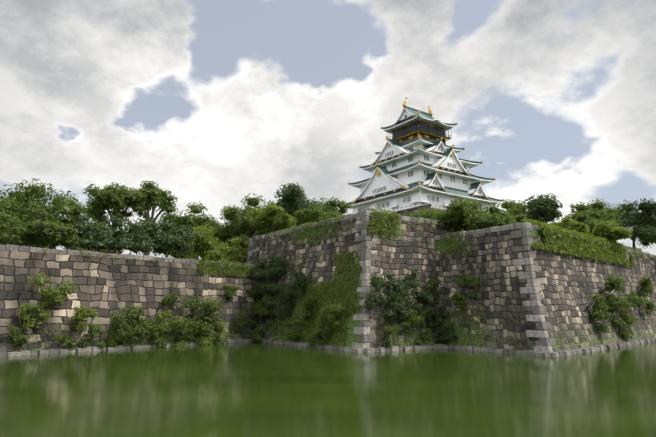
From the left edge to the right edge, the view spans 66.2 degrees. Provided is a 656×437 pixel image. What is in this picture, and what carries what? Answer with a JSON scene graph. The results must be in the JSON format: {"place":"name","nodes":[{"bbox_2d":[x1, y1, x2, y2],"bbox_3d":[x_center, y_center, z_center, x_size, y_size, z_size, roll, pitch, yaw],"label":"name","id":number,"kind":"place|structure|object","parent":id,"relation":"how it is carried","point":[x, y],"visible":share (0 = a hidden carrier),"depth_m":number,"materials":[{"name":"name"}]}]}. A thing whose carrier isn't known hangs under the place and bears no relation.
{"place":"outdoors","nodes":[
{"label":"outdoors","id":0,"kind":"place"},
{"bbox_2d":[0,341,655,436],"bbox_3d":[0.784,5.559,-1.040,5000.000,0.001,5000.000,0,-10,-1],"label":"moat water","id":1,"kind":"structure","parent":0,"point":[250,389],"depth_m":33.85,"materials":[{"name":"green liquid"}]},
{"bbox_2d":[0,338,253,356],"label":"ledge","id":2,"kind":"object","parent":1,"relation":"in","point":[52,351],"visible":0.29,"depth_m":67.32,"materials":[{"name":"stone"}]},
{"bbox_2d":[0,250,263,351],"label":"stone wall","id":3,"kind":"structure","parent":1,"relation":"in","point":[106,287],"depth_m":72.49,"materials":[{"name":"grey stone"}]},
{"bbox_2d":[256,338,362,352],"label":"ledge","id":4,"kind":"object","parent":1,"relation":"in","point":[335,347],"visible":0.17,"depth_m":73.18,"materials":[{"name":"stone"}]},
{"bbox_2d":[17,208,635,347],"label":"wall plants","id":5,"kind":"object","parent":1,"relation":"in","point":[591,251],"visible":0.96,"depth_m":75.73,"materials":[{"name":"green plant"}]},
{"bbox_2d":[248,215,462,347],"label":"stone wall","id":6,"kind":"structure","parent":1,"relation":"in","point":[406,250],"depth_m":78.53,"materials":[{"name":"grey stone"}]},
{"bbox_2d":[246,242,253,262],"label":"quoins","id":7,"kind":"object","parent":6,"relation":"attached to","point":[249,249],"visible":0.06,"depth_m":103.04,"materials":[{"name":"stone"}]},
{"bbox_2d":[5,212,650,350],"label":"wall ivy","id":8,"kind":"object","parent":6,"relation":"attached to","point":[342,287],"depth_m":76.16,"materials":[{"name":"green plant"}]},
{"bbox_2d":[6,274,655,349],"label":"wall plants","id":9,"kind":"object","parent":6,"relation":"attached to","point":[209,308],"depth_m":76.52,"materials":[{"name":"green plant"}]},
{"bbox_2d":[18,265,646,342],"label":"wall plant stems","id":10,"kind":"object","parent":6,"relation":"attached to","point":[419,303],"visible":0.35,"depth_m":77.00,"materials":[{"name":"green plant"}]},
{"bbox_2d":[247,254,457,343],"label":"shrubs","id":11,"kind":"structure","parent":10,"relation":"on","point":[377,283],"depth_m":74.26,"materials":[{"name":"green plant"}]},
{"bbox_2d":[352,216,378,349],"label":"quoins","id":12,"kind":"object","parent":6,"relation":"attached to","point":[363,330],"visible":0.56,"depth_m":71.38,"materials":[{"name":"stone"}]},
{"bbox_2d":[363,343,443,352],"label":"ledge","id":13,"kind":"object","parent":6,"relation":"attached to","point":[394,348],"visible":0.08,"depth_m":68.25,"materials":[{"name":"stone"}]},
{"bbox_2d":[0,0,655,258],"label":"sky","id":14,"kind":"structure","parent":0,"point":[213,103],"materials":[{"name":"white"}]},
{"bbox_2d":[434,229,655,354],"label":"stone wall","id":15,"kind":"structure","parent":0,"point":[569,285],"depth_m":71.91,"materials":[{"name":"grey stone"}]},
{"bbox_2d":[441,344,550,356],"bbox_3d":[20.475,17.844,68.033,2.889,1.134,21.155,7,-12,-36],"label":"ledge","id":16,"kind":"object","parent":15,"relation":"attached to","point":[507,351],"visible":0.29,"depth_m":64.93,"materials":[{"name":"stone"}]},
{"bbox_2d":[510,227,555,352],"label":"quoins","id":17,"kind":"object","parent":15,"relation":"on","point":[546,342],"visible":0.81,"depth_m":65.62,"materials":[{"name":"stone"}]},
{"bbox_2d":[550,337,655,356],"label":"ledge","id":18,"kind":"object","parent":15,"relation":"attached to","point":[557,353],"visible":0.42,"depth_m":69.50,"materials":[{"name":"stone"}]},
{"label":"terrace","id":19,"kind":"structure","parent":0,"visible":0},
{"bbox_2d":[0,211,42,245],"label":"tree","id":20,"kind":"object","parent":19,"relation":"on","point":[11,232],"visible":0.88,"depth_m":75.58,"materials":[{"name":"green plant"}]},
{"bbox_2d":[15,215,65,248],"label":"tree","id":21,"kind":"object","parent":19,"relation":"on","point":[22,243],"visible":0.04,"depth_m":117.34,"materials":[{"name":"green plant"}]},
{"bbox_2d":[0,178,87,246],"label":"tree","id":22,"kind":"object","parent":19,"relation":"on","point":[24,206],"visible":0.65,"depth_m":87.49,"materials":[{"name":"green plant"}]},
{"bbox_2d":[21,218,78,248],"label":"tree","id":23,"kind":"object","parent":19,"relation":"on","point":[55,233],"visible":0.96,"depth_m":79.02,"materials":[{"name":"green plant"}]},
{"bbox_2d":[58,212,103,247],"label":"tree","id":24,"kind":"object","parent":19,"relation":"on","point":[84,218],"visible":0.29,"depth_m":93.31,"materials":[{"name":"green plant"}]},
{"bbox_2d":[69,230,114,252],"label":"tree wood","id":25,"kind":"object","parent":19,"relation":"on","point":[88,243],"visible":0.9,"depth_m":76.58,"materials":[{"name":"green plant"}]},
{"bbox_2d":[61,214,122,253],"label":"tree","id":26,"kind":"object","parent":19,"relation":"on","point":[114,252],"visible":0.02,"depth_m":141.21,"materials":[{"name":"green plant"}]},
{"bbox_2d":[82,182,147,253],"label":"tree","id":27,"kind":"object","parent":19,"relation":"on","point":[112,197],"visible":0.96,"depth_m":104.53,"materials":[{"name":"green plant"}]},
{"bbox_2d":[81,213,155,254],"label":"tree","id":28,"kind":"object","parent":19,"relation":"on","point":[133,239],"visible":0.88,"depth_m":79.86,"materials":[{"name":"green plant"}]},
{"bbox_2d":[0,244,255,266],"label":"coping","id":29,"kind":"object","parent":19,"relation":"on","point":[7,247],"visible":0.65,"depth_m":73.28,"materials":[{"name":"stone"}]},
{"bbox_2d":[124,180,177,255],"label":"tree","id":30,"kind":"object","parent":19,"relation":"on","point":[156,196],"visible":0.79,"depth_m":109.45,"materials":[{"name":"green plant"}]},
{"bbox_2d":[137,217,195,257],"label":"tree","id":31,"kind":"object","parent":19,"relation":"on","point":[166,238],"visible":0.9,"depth_m":86.93,"materials":[{"name":"green plant"}]},
{"bbox_2d":[167,237,196,257],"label":"tree","id":32,"kind":"object","parent":19,"relation":"on","point":[172,255],"visible":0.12,"depth_m":103.17,"materials":[{"name":"green plant"}]},
{"bbox_2d":[173,250,198,259],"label":"tree wood","id":33,"kind":"object","parent":19,"relation":"on","point":[192,256],"visible":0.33,"depth_m":98.76,"materials":[{"name":"green plant"}]},
{"bbox_2d":[158,201,224,246],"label":"tree","id":34,"kind":"object","parent":19,"relation":"on","point":[194,221],"visible":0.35,"depth_m":125.03,"materials":[{"name":"green plant"}]},
{"bbox_2d":[191,223,230,259],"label":"tree","id":35,"kind":"object","parent":19,"relation":"on","point":[204,242],"visible":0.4,"depth_m":107.06,"materials":[{"name":"green plant"}]},
{"bbox_2d":[204,246,239,262],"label":"tree wood","id":36,"kind":"object","parent":19,"relation":"on","point":[232,254],"visible":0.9,"depth_m":98.44,"materials":[{"name":"green plant"}]},
{"bbox_2d":[215,205,258,247],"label":"tree","id":37,"kind":"object","parent":19,"relation":"on","point":[225,239],"visible":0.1,"depth_m":137.11,"materials":[{"name":"green plant"}]},
{"bbox_2d":[226,237,248,263],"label":"tree","id":38,"kind":"object","parent":19,"relation":"on","point":[235,242],"visible":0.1,"depth_m":111.15,"materials":[{"name":"green plant"}]},
{"bbox_2d":[236,239,247,262],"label":"tree","id":39,"kind":"object","parent":19,"relation":"on","point":[245,250],"visible":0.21,"depth_m":110.13,"materials":[{"name":"green plant"}]},
{"bbox_2d":[242,207,276,237],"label":"tree wood","id":40,"kind":"object","parent":19,"relation":"on","point":[257,232],"visible":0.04,"depth_m":158.97,"materials":[{"name":"green plant"}]},
{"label":"castle bailey ground","id":41,"kind":"structure","parent":0,"visible":0},
{"bbox_2d":[218,193,270,238],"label":"tree","id":42,"kind":"object","parent":41,"relation":"on","point":[239,219],"visible":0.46,"depth_m":124.78,"materials":[{"name":"green plant"}]},
{"bbox_2d":[258,199,283,233],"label":"tree","id":43,"kind":"object","parent":41,"relation":"on","point":[260,230],"depth_m":150.23,"materials":[{"name":"green plant"}]},
{"bbox_2d":[396,204,434,215],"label":"keep stone base","id":44,"kind":"object","parent":41,"relation":"on","point":[408,211],"depth_m":150.86,"materials":[{"name":"grey stone"}]},
{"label":"keep base","id":45,"kind":"object","parent":44,"relation":"attached to","visible":0},
{"bbox_2d":[345,98,503,213],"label":"castle tower","id":46,"kind":"structure","parent":45,"relation":"on","point":[417,162],"depth_m":164.01,"materials":[{"name":"white paint"}]},
{"bbox_2d":[508,200,547,223],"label":"tree","id":47,"kind":"object","parent":41,"relation":"on","point":[518,204],"depth_m":163.33,"materials":[{"name":"green plant"}]},
{"bbox_2d":[571,198,623,220],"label":"tree","id":48,"kind":"object","parent":41,"relation":"on","point":[598,211],"visible":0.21,"depth_m":161.46,"materials":[{"name":"green plant"}]},
{"bbox_2d":[628,224,655,248],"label":"tree","id":49,"kind":"object","parent":41,"relation":"on","point":[650,240],"visible":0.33,"depth_m":152.09,"materials":[{"name":"green plant"}]},
{"label":"terrace","id":50,"kind":"structure","parent":0,"visible":0},
{"bbox_2d":[246,203,297,231],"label":"tree","id":51,"kind":"object","parent":50,"relation":"on","point":[271,218],"visible":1,"depth_m":100.77,"materials":[{"name":"green plant"}]},
{"bbox_2d":[262,183,332,231],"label":"tree","id":52,"kind":"object","parent":50,"relation":"on","point":[292,201],"visible":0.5,"depth_m":113.08,"materials":[{"name":"green plant"}]},
{"bbox_2d":[249,210,371,241],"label":"coping","id":53,"kind":"object","parent":50,"relation":"on","point":[349,216],"visible":0.56,"depth_m":85.16,"materials":[{"name":"stone"}]},
{"bbox_2d":[293,203,339,225],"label":"tree wood","id":54,"kind":"object","parent":50,"relation":"on","point":[316,214],"visible":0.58,"depth_m":95.05,"materials":[{"name":"green plant"}]},
{"bbox_2d":[321,197,350,215],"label":"tree","id":55,"kind":"object","parent":50,"relation":"on","point":[341,209],"visible":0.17,"depth_m":113.94,"materials":[{"name":"green plant"}]},
{"bbox_2d":[400,207,439,219],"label":"tree wood","id":56,"kind":"object","parent":50,"relation":"on","point":[427,214],"visible":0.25,"depth_m":98.61,"materials":[{"name":"green plant"}]},
{"bbox_2d":[366,211,641,251],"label":"coping","id":57,"kind":"object","parent":50,"relation":"on","point":[404,218],"visible":0.15,"depth_m":80.34,"materials":[{"name":"stone"}]},
{"bbox_2d":[499,199,528,216],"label":"tree","id":58,"kind":"object","parent":50,"relation":"on","point":[514,209],"visible":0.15,"depth_m":117.37,"materials":[{"name":"green plant"}]},
{"label":"terrace","id":59,"kind":"structure","parent":0,"visible":0},
{"bbox_2d":[431,198,517,230],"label":"tree wood","id":60,"kind":"object","parent":59,"relation":"on","point":[464,216],"visible":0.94,"depth_m":80.67,"materials":[{"name":"green plant"}]},
{"bbox_2d":[434,222,530,239],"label":"coping","id":61,"kind":"object","parent":59,"relation":"on","point":[489,230],"visible":0.6,"depth_m":74.02,"materials":[{"name":"stone"}]},
{"bbox_2d":[501,212,527,223],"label":"tree wood","id":62,"kind":"object","parent":59,"relation":"on","point":[518,218],"visible":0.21,"depth_m":89.34,"materials":[{"name":"green plant"}]},
{"bbox_2d":[513,193,563,223],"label":"tree","id":63,"kind":"object","parent":59,"relation":"on","point":[542,209],"visible":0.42,"depth_m":98.94,"materials":[{"name":"green plant"}]},
{"bbox_2d":[552,216,589,233],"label":"tree","id":64,"kind":"object","parent":59,"relation":"on","point":[568,223],"visible":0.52,"depth_m":85.56,"materials":[{"name":"green plant"}]},
{"bbox_2d":[516,223,655,257],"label":"coping","id":65,"kind":"object","parent":59,"relation":"on","point":[534,227],"visible":0.25,"depth_m":71.11,"materials":[{"name":"stone"}]},
{"bbox_2d":[558,201,621,234],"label":"tree","id":66,"kind":"object","parent":59,"relation":"on","point":[582,217],"visible":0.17,"depth_m":103.65,"materials":[{"name":"green plant"}]},
{"bbox_2d":[592,221,631,241],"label":"tree","id":67,"kind":"object","parent":59,"relation":"on","point":[610,231],"visible":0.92,"depth_m":92.31,"materials":[{"name":"green plant"}]},
{"bbox_2d":[600,198,655,248],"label":"tree","id":68,"kind":"object","parent":59,"relation":"on","point":[642,219],"visible":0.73,"depth_m":112.47,"materials":[{"name":"green plant"}]},
{"bbox_2d":[649,214,655,235],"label":"tree","id":69,"kind":"object","parent":59,"relation":"on","point":[653,222],"visible":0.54,"depth_m":112.28,"materials":[{"name":"green plant"}]}
]}

